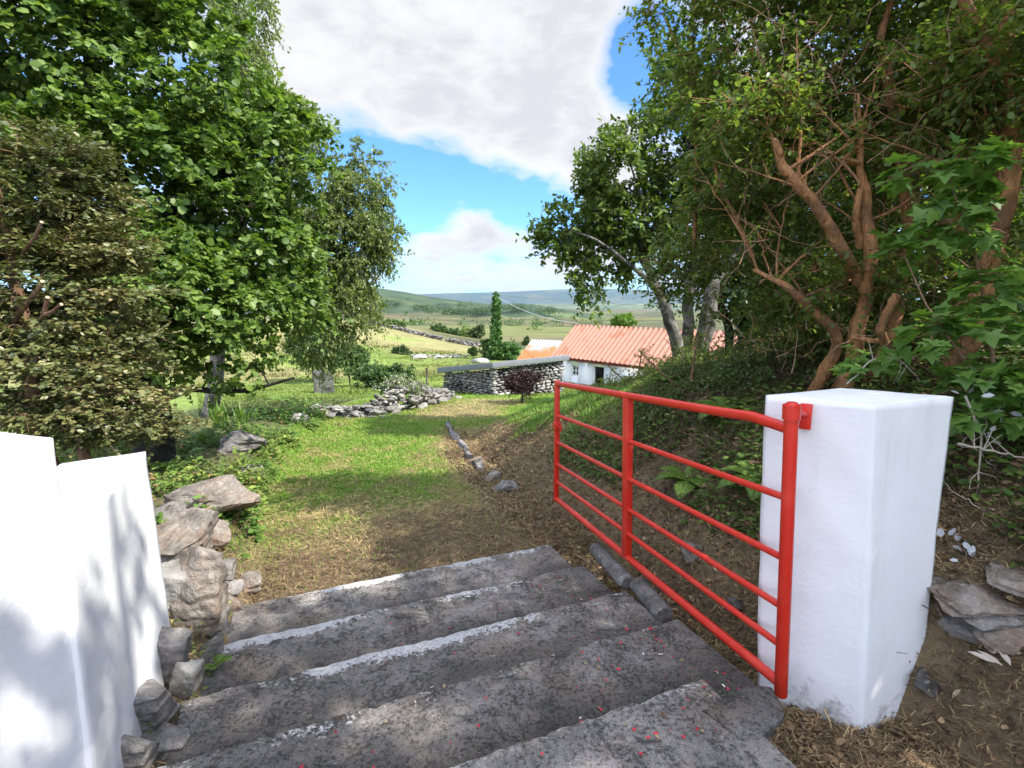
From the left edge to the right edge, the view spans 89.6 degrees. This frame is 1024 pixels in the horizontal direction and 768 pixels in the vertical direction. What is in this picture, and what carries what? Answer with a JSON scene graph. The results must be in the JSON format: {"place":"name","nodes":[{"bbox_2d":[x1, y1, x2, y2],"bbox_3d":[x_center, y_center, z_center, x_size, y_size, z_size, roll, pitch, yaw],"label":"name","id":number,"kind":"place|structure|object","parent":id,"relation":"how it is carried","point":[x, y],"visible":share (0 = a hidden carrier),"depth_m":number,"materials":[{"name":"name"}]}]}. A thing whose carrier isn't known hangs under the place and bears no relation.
{"place":"outdoors","nodes":[
{"label":"outdoors","id":0,"kind":"place"},
{"bbox_2d":[245,288,490,313],"bbox_3d":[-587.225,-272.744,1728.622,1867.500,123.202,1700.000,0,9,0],"label":"hills","id":1,"kind":"structure","parent":0,"point":[392,295],"depth_m":1483.56,"materials":[{"name":"plant"}]},
{"bbox_2d":[373,297,564,317],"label":"woodland","id":2,"kind":"object","parent":1,"relation":"on","point":[480,310],"visible":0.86,"depth_m":956.86,"materials":[{"name":"green plant"}]},
{"bbox_2d":[195,331,602,415],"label":"field grass","id":3,"kind":"structure","parent":0,"point":[346,391],"depth_m":22.83,"materials":[{"name":"plant"}]},
{"bbox_2d":[0,0,950,293],"label":"sky","id":4,"kind":"structure","parent":0,"point":[482,107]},
{"bbox_2d":[0,309,1023,767],"bbox_3d":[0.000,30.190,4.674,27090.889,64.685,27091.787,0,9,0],"label":"ground","id":5,"kind":"structure","parent":0,"point":[650,317],"depth_m":4.62,"materials":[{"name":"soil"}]},
{"bbox_2d":[0,432,86,767],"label":"gate pillar","id":6,"kind":"structure","parent":5,"relation":"on","point":[40,723],"depth_m":1.46,"materials":[{"name":"white paint"}]},
{"bbox_2d":[0,109,223,465],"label":"dark shrub","id":7,"kind":"object","parent":5,"relation":"on","point":[34,323],"visible":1,"depth_m":2.96,"materials":[{"name":"green plant"}]},
{"bbox_2d":[57,451,169,767],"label":"garden wall","id":8,"kind":"structure","parent":5,"relation":"on","point":[115,595],"depth_m":1.93,"materials":[{"name":"white paint"}]},
{"bbox_2d":[121,734,159,767],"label":"boulder","id":9,"kind":"object","parent":5,"relation":"on","point":[137,752],"visible":0.53,"depth_m":1.94,"materials":[{"name":"grey stone"}]},
{"bbox_2d":[133,679,180,731],"bbox_3d":[-1.550,1.380,2.191,0.204,0.261,0.226,-3,9,-21],"label":"boulder","id":10,"kind":"object","parent":5,"relation":"on","point":[156,703],"visible":0.64,"depth_m":2.13,"materials":[{"name":"grey stone"}]},
{"bbox_2d":[141,721,191,760],"bbox_3d":[-1.460,1.535,2.180,0.204,0.212,0.192,-1,9,-9],"label":"boulder","id":11,"kind":"object","parent":5,"relation":"on","point":[169,738],"visible":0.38,"depth_m":2.14,"materials":[{"name":"grey stone"}]},
{"bbox_2d":[147,459,190,470],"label":"fern","id":12,"kind":"object","parent":5,"relation":"on","point":[164,467],"visible":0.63,"depth_m":6.14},
{"bbox_2d":[154,501,185,524],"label":"boulder","id":13,"kind":"object","parent":5,"relation":"on","point":[174,509],"visible":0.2,"depth_m":3.80,"materials":[{"name":"grey stone"}]},
{"bbox_2d":[157,626,193,684],"bbox_3d":[-1.662,1.298,2.475,0.274,0.317,0.176,0,9,0],"label":"boulder","id":14,"kind":"object","parent":5,"relation":"on","point":[173,646],"visible":0.47,"depth_m":2.41,"materials":[{"name":"grey stone"}]},
{"bbox_2d":[162,558,188,609],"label":"boulder","id":15,"kind":"object","parent":5,"relation":"on","point":[175,577],"visible":0.32,"depth_m":2.92,"materials":[{"name":"stone"}]},
{"bbox_2d":[0,0,353,470],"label":"broadleaf tree","id":16,"kind":"object","parent":5,"relation":"on","point":[196,144],"visible":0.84,"depth_m":5.31,"materials":[{"name":"green plant"}]},
{"bbox_2d":[169,658,204,700],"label":"boulder","id":17,"kind":"object","parent":5,"relation":"on","point":[186,677],"visible":0.97,"depth_m":2.40,"materials":[{"name":"stone"}]},
{"bbox_2d":[157,507,218,562],"bbox_3d":[-2.252,1.083,3.478,0.422,0.388,0.442,0,9,0],"label":"boulder","id":18,"kind":"object","parent":5,"relation":"on","point":[181,531],"visible":0.52,"depth_m":3.46,"materials":[{"name":"grey stone"}]},
{"bbox_2d":[174,447,207,459],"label":"fern","id":19,"kind":"object","parent":5,"relation":"on","point":[196,450],"visible":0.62,"depth_m":6.75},
{"bbox_2d":[50,395,339,546],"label":"undergrowth","id":20,"kind":"object","parent":5,"relation":"on","point":[259,480],"visible":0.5,"depth_m":6.57,"materials":[{"name":"green plant"}]},
{"bbox_2d":[140,536,249,732],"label":"weeds","id":21,"kind":"object","parent":5,"relation":"on","point":[200,654],"visible":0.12,"depth_m":2.86,"materials":[{"name":"green plant"}]},
{"bbox_2d":[168,544,230,637],"bbox_3d":[-1.857,1.213,3.036,0.337,0.588,0.272,-2,9,-12],"label":"boulder","id":22,"kind":"object","parent":5,"relation":"on","point":[203,596],"visible":0.77,"depth_m":2.95,"materials":[{"name":"grey stone"}]},
{"bbox_2d":[185,428,221,441],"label":"fern","id":23,"kind":"object","parent":5,"relation":"on","point":[202,433],"visible":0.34,"depth_m":8.08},
{"bbox_2d":[163,475,261,515],"bbox_3d":[-2.663,1.056,4.606,0.873,0.412,0.376,0,9,0],"label":"boulder","id":24,"kind":"object","parent":5,"relation":"on","point":[227,493],"visible":0.7,"depth_m":4.51,"materials":[{"name":"grey stone"}]},
{"bbox_2d":[200,636,224,660],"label":"boulder","id":25,"kind":"object","parent":5,"relation":"on","point":[216,648],"visible":0.5,"depth_m":2.88,"materials":[{"name":"grey stone"}]},
{"bbox_2d":[205,397,229,429],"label":"strap leaf plant","id":26,"kind":"object","parent":5,"relation":"on","point":[215,418],"visible":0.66,"depth_m":9.02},
{"bbox_2d":[205,653,231,669],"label":"fern","id":27,"kind":"object","parent":5,"relation":"on","point":[220,659],"visible":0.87,"depth_m":2.73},
{"bbox_2d":[212,519,230,548],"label":"boulder","id":28,"kind":"object","parent":5,"relation":"on","point":[221,536],"visible":0.27,"depth_m":3.90,"materials":[{"name":"grey stone"}]},
{"bbox_2d":[213,610,230,636],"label":"boulder","id":29,"kind":"object","parent":5,"relation":"on","point":[224,630],"visible":0.2,"depth_m":3.06,"materials":[{"name":"grey stone"}]},
{"bbox_2d":[222,558,235,580],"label":"boulder","id":30,"kind":"object","parent":5,"relation":"on","point":[230,563],"visible":0.56,"depth_m":3.60,"materials":[{"name":"grey stone"}]},
{"bbox_2d":[228,594,243,613],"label":"boulder","id":31,"kind":"object","parent":5,"relation":"on","point":[236,604],"visible":0.42,"depth_m":3.46,"materials":[{"name":"grey stone"}]},
{"bbox_2d":[226,579,245,595],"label":"boulder","id":32,"kind":"object","parent":5,"relation":"on","point":[237,586],"visible":0.43,"depth_m":3.58,"materials":[{"name":"grey stone"}]},
{"bbox_2d":[217,430,267,454],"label":"boulder","id":33,"kind":"object","parent":5,"relation":"on","point":[243,439],"visible":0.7,"depth_m":7.36,"materials":[{"name":"grey stone"}]},
{"bbox_2d":[232,399,259,424],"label":"strap leaf plant","id":34,"kind":"object","parent":5,"relation":"on","point":[240,415],"visible":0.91,"depth_m":9.61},
{"bbox_2d":[229,406,265,419],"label":"fern","id":35,"kind":"object","parent":5,"relation":"on","point":[252,410],"visible":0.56,"depth_m":10.86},
{"bbox_2d":[238,571,261,595],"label":"boulder","id":36,"kind":"object","parent":5,"relation":"on","point":[253,580],"visible":0.51,"depth_m":3.75,"materials":[{"name":"grey stone"}]},
{"bbox_2d":[263,395,291,402],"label":"fern","id":37,"kind":"object","parent":5,"relation":"on","point":[277,399],"visible":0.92,"depth_m":14.21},
{"bbox_2d":[289,413,309,422],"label":"boulder","id":38,"kind":"object","parent":5,"relation":"on","point":[296,416],"visible":0.61,"depth_m":10.47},
{"bbox_2d":[198,0,414,418],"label":"birch tree","id":39,"kind":"object","parent":5,"relation":"on","point":[367,232],"visible":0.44,"depth_m":9.64,"materials":[{"name":"green plant"}]},
{"bbox_2d":[278,330,334,382],"bbox_3d":[-10.644,-1.547,27.174,2.884,3.317,2.307,4,10,24],"label":"bush","id":40,"kind":"object","parent":5,"relation":"on","point":[290,346],"visible":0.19,"depth_m":26.64,"materials":[{"name":"green plant"}]},
{"bbox_2d":[313,370,334,393],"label":"stone pier","id":41,"kind":"structure","parent":5,"relation":"on","point":[327,384],"depth_m":18.91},
{"bbox_2d":[323,340,370,385],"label":"bush","id":42,"kind":"object","parent":5,"relation":"on","point":[360,359],"visible":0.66,"depth_m":23.80,"materials":[{"name":"green plant"}]},
{"bbox_2d":[307,401,389,418],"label":"dry stone wall","id":43,"kind":"structure","parent":5,"relation":"on","point":[365,409],"depth_m":12.18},
{"bbox_2d":[344,359,416,389],"bbox_3d":[-5.247,-0.279,21.206,3.064,1.445,2.054,0,9,0],"label":"bush","id":44,"kind":"object","parent":5,"relation":"on","point":[370,375],"visible":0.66,"depth_m":20.78,"materials":[{"name":"green plant"}]},
{"bbox_2d":[391,344,412,354],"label":"bush","id":45,"kind":"object","parent":5,"relation":"on","point":[402,349],"visible":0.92,"depth_m":43.73,"materials":[{"name":"green plant"}]},
{"bbox_2d":[369,381,461,414],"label":"dry stone wall","id":46,"kind":"structure","parent":5,"relation":"on","point":[430,396],"depth_m":13.14,"materials":[{"name":"stone"}]},
{"bbox_2d":[373,373,427,394],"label":"wall plant","id":47,"kind":"object","parent":46,"relation":"on","point":[392,383],"depth_m":13.25,"materials":[{"name":"green plant"}]},
{"bbox_2d":[367,322,479,345],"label":"dry stone wall","id":48,"kind":"structure","parent":5,"relation":"on","point":[433,336],"depth_m":65.02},
{"bbox_2d":[429,323,447,332],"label":"hedgerow tree","id":49,"kind":"object","parent":5,"relation":"on","point":[439,327],"visible":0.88,"depth_m":87.38,"materials":[{"name":"green plant"}]},
{"bbox_2d":[410,353,467,357],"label":"dry stone wall","id":50,"kind":"structure","parent":5,"relation":"on","point":[448,356],"depth_m":43.01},
{"bbox_2d":[446,327,462,334],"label":"hedgerow tree","id":51,"kind":"object","parent":5,"relation":"on","point":[452,331],"visible":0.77,"depth_m":87.21,"materials":[{"name":"green plant"}]},
{"bbox_2d":[458,439,468,451],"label":"edging stone","id":52,"kind":"object","parent":5,"relation":"on","point":[463,445],"visible":0.52,"depth_m":8.76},
{"bbox_2d":[460,326,473,337],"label":"hedgerow tree","id":53,"kind":"object","parent":5,"relation":"on","point":[465,331],"visible":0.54,"depth_m":87.45,"materials":[{"name":"green plant"}]},
{"bbox_2d":[467,346,477,355],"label":"bush","id":54,"kind":"object","parent":5,"relation":"on","point":[472,350],"visible":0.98,"depth_m":45.91,"materials":[{"name":"green plant"}]},
{"bbox_2d":[467,324,485,338],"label":"hedgerow tree","id":55,"kind":"object","parent":5,"relation":"on","point":[477,331],"visible":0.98,"depth_m":87.20,"materials":[{"name":"green plant"}]},
{"bbox_2d":[158,545,796,767],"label":"concrete steps","id":56,"kind":"structure","parent":5,"relation":"on","point":[243,711],"depth_m":2.44,"materials":[{"name":"concrete"}]},
{"bbox_2d":[284,572,738,767],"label":"fallen petals","id":57,"kind":"object","parent":56,"relation":"on","point":[580,717],"visible":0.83,"depth_m":2.30,"materials":[{"name":"plant"}]},
{"bbox_2d":[630,577,672,621],"bbox_3d":[0.866,1.343,3.226,0.129,0.156,0.462,-1,9,-6],"label":"kerb stone","id":58,"kind":"object","parent":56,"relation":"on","point":[654,602],"visible":0.99,"depth_m":3.12,"materials":[{"name":"stone"}]},
{"bbox_2d":[702,685,784,741],"bbox_3d":[0.940,1.335,2.080,0.345,0.152,0.254,-6,11,-34],"label":"concrete lump","id":59,"kind":"object","parent":56,"relation":"on","point":[752,713],"visible":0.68,"depth_m":2.01,"materials":[{"name":"concrete"}]},
{"bbox_2d":[472,459,483,471],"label":"edging stone","id":60,"kind":"object","parent":5,"relation":"on","point":[478,465],"visible":0.47,"depth_m":7.44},
{"bbox_2d":[478,338,488,357],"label":"bush","id":61,"kind":"object","parent":5,"relation":"on","point":[484,345],"visible":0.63,"depth_m":43.75,"materials":[{"name":"green plant"}]},
{"bbox_2d":[484,469,502,482],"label":"loose stone","id":62,"kind":"object","parent":5,"relation":"on","point":[492,474],"visible":0.68,"depth_m":6.82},
{"bbox_2d":[437,355,568,394],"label":"stone shed","id":63,"kind":"structure","parent":5,"relation":"on","point":[488,382],"depth_m":18.27,"materials":[{"name":"stone"}]},
{"bbox_2d":[401,311,604,330],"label":"scrubland","id":64,"kind":"structure","parent":5,"relation":"on","point":[536,323],"depth_m":330.60,"materials":[{"name":"green plant"}]},
{"bbox_2d":[491,337,522,359],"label":"bush","id":65,"kind":"object","parent":5,"relation":"on","point":[510,351],"visible":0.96,"depth_m":41.60,"materials":[{"name":"green plant"}]},
{"bbox_2d":[494,480,520,492],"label":"loose stone","id":66,"kind":"object","parent":5,"relation":"on","point":[505,485],"visible":0.67,"depth_m":6.31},
{"bbox_2d":[502,366,544,403],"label":"red leaf shrub","id":67,"kind":"object","parent":5,"relation":"on","point":[524,382],"visible":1,"depth_m":14.23,"materials":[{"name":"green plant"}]},
{"bbox_2d":[517,339,561,365],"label":"outhouse","id":68,"kind":"structure","parent":5,"relation":"on","point":[536,348],"depth_m":32.54,"materials":[{"name":"tile"}]},
{"bbox_2d":[152,334,1023,714],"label":"brushwood","id":69,"kind":"object","parent":5,"relation":"on","point":[650,484],"visible":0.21,"depth_m":4.68,"materials":[{"name":"wood"}]},
{"bbox_2d":[590,543,633,589],"bbox_3d":[0.724,1.322,3.778,0.128,0.147,0.633,-2,9,-11],"label":"kerb stone","id":70,"kind":"object","parent":5,"relation":"on","point":[619,573],"visible":0.97,"depth_m":3.67,"materials":[{"name":"stone"}]},
{"bbox_2d":[215,329,1011,589],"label":"grass","id":71,"kind":"structure","parent":5,"relation":"on","point":[539,401],"depth_m":7.66,"materials":[{"name":"plant"}]},
{"bbox_2d":[609,312,637,326],"bbox_3d":[8.066,-3.296,37.913,2.016,4.109,1.602,-2,9,-10],"label":"bright tree","id":72,"kind":"object","parent":5,"relation":"on","point":[624,320],"visible":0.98,"depth_m":37.35,"materials":[{"name":"green plant"}]},
{"bbox_2d":[582,344,677,396],"bbox_3d":[1.850,-0.077,7.486,1.816,1.047,1.519,2,9,10],"label":"bank shrub","id":73,"kind":"object","parent":5,"relation":"on","point":[624,382],"visible":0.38,"depth_m":7.57,"materials":[{"name":"green plant"}]},
{"bbox_2d":[552,324,736,384],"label":"cottage","id":74,"kind":"structure","parent":5,"relation":"on","point":[587,349],"depth_m":25.92,"materials":[{"name":"tile"}]},
{"bbox_2d":[639,374,689,388],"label":"fern","id":75,"kind":"object","parent":5,"relation":"on","point":[662,377],"visible":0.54,"depth_m":5.53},
{"bbox_2d":[650,465,705,498],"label":"fern","id":76,"kind":"object","parent":5,"relation":"on","point":[676,473],"visible":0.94,"depth_m":4.23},
{"bbox_2d":[515,24,842,355],"bbox_3d":[2.786,-2.924,8.865,5.410,6.257,2.463,-1,9,-7],"label":"multi stem tree","id":77,"kind":"object","parent":5,"relation":"on","point":[605,205],"visible":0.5,"depth_m":8.49,"materials":[{"name":"green plant"}]},
{"bbox_2d":[681,540,701,562],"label":"loose stone","id":78,"kind":"object","parent":5,"relation":"on","point":[689,556],"visible":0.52,"depth_m":3.60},
{"bbox_2d":[606,335,788,447],"bbox_3d":[1.901,0.085,5.340,1.749,1.178,1.087,2,9,16],"label":"bank shrub","id":79,"kind":"object","parent":5,"relation":"on","point":[717,378],"visible":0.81,"depth_m":5.17,"materials":[{"name":"green plant"}]},
{"bbox_2d":[631,319,763,380],"bbox_3d":[2.457,-0.352,6.839,1.597,1.006,1.375,-4,9,-22],"label":"bank shrub","id":80,"kind":"object","parent":5,"relation":"on","point":[703,350],"visible":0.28,"depth_m":6.76,"materials":[{"name":"green plant"}]},
{"bbox_2d":[693,396,762,419],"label":"fern","id":81,"kind":"object","parent":5,"relation":"on","point":[721,400],"visible":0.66,"depth_m":4.68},
{"bbox_2d":[445,330,1023,767],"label":"leaf litter","id":82,"kind":"object","parent":5,"relation":"on","point":[805,716],"visible":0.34,"depth_m":3.96,"materials":[{"name":"plant"}]},
{"bbox_2d":[727,597,743,610],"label":"loose stone","id":83,"kind":"object","parent":5,"relation":"on","point":[736,603],"visible":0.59,"depth_m":3.05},
{"bbox_2d":[717,460,761,499],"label":"fern","id":84,"kind":"object","parent":5,"relation":"on","point":[743,466],"visible":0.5,"depth_m":3.58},
{"bbox_2d":[677,145,852,349],"bbox_3d":[6.266,-2.745,12.281,4.424,6.522,3.921,5,10,31],"label":"dark tree","id":85,"kind":"object","parent":5,"relation":"on","point":[733,293],"visible":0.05,"depth_m":11.88,"materials":[{"name":"green plant"}]},
{"bbox_2d":[713,310,844,355],"bbox_3d":[3.356,-0.570,6.413,1.135,0.991,1.557,-7,11,-38],"label":"bank shrub","id":86,"kind":"object","parent":5,"relation":"on","point":[741,346],"visible":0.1,"depth_m":6.42,"materials":[{"name":"green plant"}]},
{"bbox_2d":[547,321,1023,567],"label":"ground cover","id":87,"kind":"object","parent":5,"relation":"on","point":[1015,355],"visible":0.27,"depth_m":3.95,"materials":[{"name":"green plant"}]},
{"bbox_2d":[618,0,1023,391],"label":"fuchsia tree","id":88,"kind":"object","parent":5,"relation":"on","point":[921,106],"visible":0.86,"depth_m":3.83,"materials":[{"name":"green plant"}]},
{"bbox_2d":[757,388,953,733],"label":"gate pillar","id":89,"kind":"structure","parent":5,"relation":"on","point":[871,464],"depth_m":2.21,"materials":[{"name":"white paint"}]},
{"bbox_2d":[553,380,812,698],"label":"field gate","id":90,"kind":"structure","parent":89,"relation":"attached to","point":[796,416],"depth_m":2.60,"materials":[{"name":"metal"}]},
{"bbox_2d":[725,407,1023,767],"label":"dry grass","id":91,"kind":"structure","parent":5,"relation":"on","point":[951,762],"depth_m":2.20,"materials":[{"name":"plant"}]},
{"bbox_2d":[968,650,1010,665],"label":"dead leaf","id":92,"kind":"object","parent":91,"relation":"on","point":[987,657],"visible":1,"depth_m":2.03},
{"bbox_2d":[725,11,1023,334],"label":"hedge shrub","id":93,"kind":"object","parent":5,"relation":"on","point":[828,176],"depth_m":6.30,"materials":[{"name":"green plant"}]},
{"bbox_2d":[829,130,1023,447],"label":"sycamore sapling","id":94,"kind":"object","parent":5,"relation":"on","point":[999,327],"visible":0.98,"depth_m":2.73,"materials":[{"name":"green plant"}]},
{"bbox_2d":[846,341,919,384],"bbox_3d":[2.116,-0.120,2.923,0.415,0.250,0.120,-2,9,-12],"label":"dead twig","id":95,"kind":"object","parent":94,"relation":"attached to","point":[849,381],"visible":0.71,"depth_m":2.92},
{"bbox_2d":[950,366,1023,454],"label":"ivy","id":96,"kind":"object","parent":94,"relation":"hanging from","point":[989,394],"visible":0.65,"depth_m":2.44,"materials":[{"name":"green leaf"}]},
{"bbox_2d":[914,667,940,697],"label":"slate stone","id":97,"kind":"object","parent":5,"relation":"on","point":[922,682],"visible":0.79,"depth_m":2.24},
{"bbox_2d":[936,528,975,561],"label":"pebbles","id":98,"kind":"object","parent":5,"relation":"on","point":[967,544],"visible":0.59,"depth_m":2.34,"materials":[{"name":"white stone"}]},
{"bbox_2d":[937,615,982,644],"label":"slate stone","id":99,"kind":"object","parent":5,"relation":"on","point":[957,627],"visible":0.53,"depth_m":2.20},
{"bbox_2d":[948,395,1001,510],"bbox_3d":[2.211,0.433,2.448,0.195,0.751,0.118,1,9,8],"label":"dead twig","id":100,"kind":"object","parent":5,"relation":"on","point":[981,437],"visible":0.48,"depth_m":2.46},
{"bbox_2d":[927,579,1023,617],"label":"slate stone","id":101,"kind":"object","parent":5,"relation":"on","point":[965,599],"visible":0.78,"depth_m":2.17,"materials":[{"name":"stone"}]},
{"bbox_2d":[962,428,1006,470],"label":"dead twig","id":102,"kind":"object","parent":5,"relation":"on","point":[978,450],"visible":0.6,"depth_m":2.48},
{"bbox_2d":[956,416,1023,457],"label":"dead twig","id":103,"kind":"object","parent":5,"relation":"on","point":[975,447],"visible":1,"depth_m":2.37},
{"bbox_2d":[973,627,1023,655],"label":"slate stone","id":104,"kind":"object","parent":5,"relation":"on","point":[1008,641],"visible":0.57,"depth_m":2.07,"materials":[{"name":"stone"}]},
{"bbox_2d":[962,616,1023,630],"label":"slate stone","id":105,"kind":"object","parent":104,"relation":"on","point":[992,623],"visible":0.34,"depth_m":2.10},
{"bbox_2d":[985,561,1023,597],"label":"slate stone","id":106,"kind":"object","parent":5,"relation":"on","point":[1003,578],"visible":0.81,"depth_m":2.16,"materials":[{"name":"stone"}]},
{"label":"utility pole","id":107,"kind":"object","parent":5,"relation":"on","visible":0},
{"bbox_2d":[486,291,504,359],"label":"ivy","id":108,"kind":"object","parent":107,"relation":"attached to","point":[495,310],"visible":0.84,"depth_m":41.54,"materials":[{"name":"green plant"}]},
{"bbox_2d":[436,303,606,317],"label":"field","id":109,"kind":"structure","parent":0,"point":[564,314],"depth_m":990.94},
{"bbox_2d":[532,303,727,308],"bbox_3d":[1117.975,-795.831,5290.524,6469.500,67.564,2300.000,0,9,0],"label":"mountains","id":110,"kind":"structure","parent":0,"point":[609,306],"depth_m":4763.20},
{"bbox_2d":[418,289,919,303],"bbox_3d":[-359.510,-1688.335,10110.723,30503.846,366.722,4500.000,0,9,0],"label":"mountains","id":111,"kind":"structure","parent":0,"point":[561,296],"depth_m":9062.61,"materials":[{"name":"plant"}]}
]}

